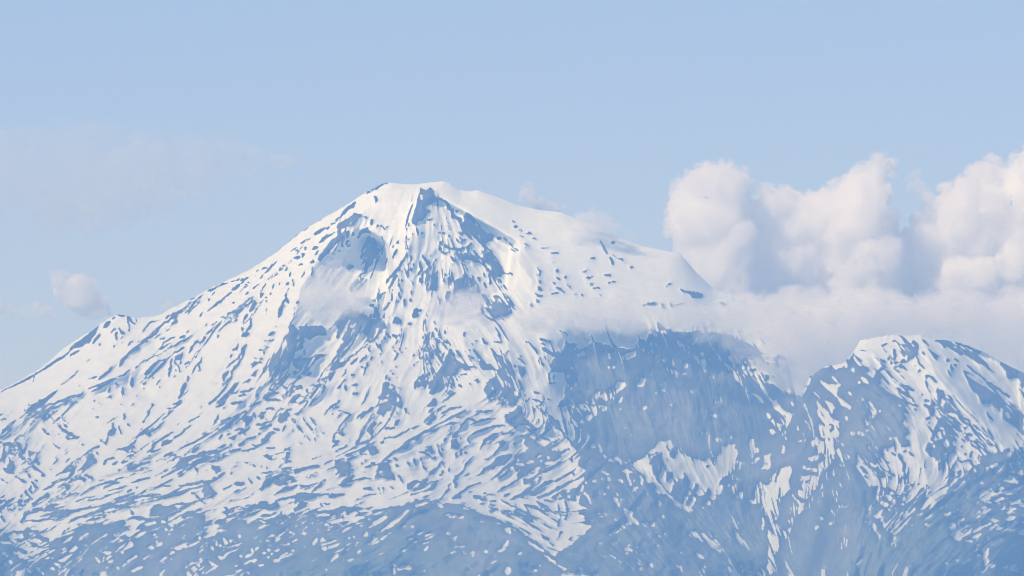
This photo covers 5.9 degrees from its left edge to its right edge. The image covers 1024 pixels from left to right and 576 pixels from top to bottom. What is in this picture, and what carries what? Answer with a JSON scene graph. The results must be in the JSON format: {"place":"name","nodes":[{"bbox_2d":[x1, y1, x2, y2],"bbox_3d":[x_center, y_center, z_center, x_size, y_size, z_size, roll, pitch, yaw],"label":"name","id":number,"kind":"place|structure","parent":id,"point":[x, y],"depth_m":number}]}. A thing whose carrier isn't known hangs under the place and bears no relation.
{"place":"outdoors","nodes":[
{"label":"outdoors","id":0,"kind":"place"},
{"bbox_2d":[0,181,831,575],"bbox_3d":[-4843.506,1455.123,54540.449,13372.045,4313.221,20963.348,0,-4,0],"label":"mountain","id":1,"kind":"structure","parent":0,"point":[330,395],"depth_m":54906.17},
{"bbox_2d":[338,504,578,575],"bbox_3d":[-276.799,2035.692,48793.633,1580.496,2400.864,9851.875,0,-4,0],"label":"foothill","id":2,"kind":"structure","parent":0,"point":[426,540],"depth_m":53534.16},
{"bbox_2d":[0,0,1023,395],"label":"sky","id":3,"kind":"structure","parent":0,"point":[845,172]},
{"bbox_2d":[787,335,1023,575],"bbox_3d":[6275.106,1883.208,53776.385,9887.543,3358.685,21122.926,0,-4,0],"label":"side peak","id":4,"kind":"structure","parent":0,"point":[920,438],"depth_m":53606.43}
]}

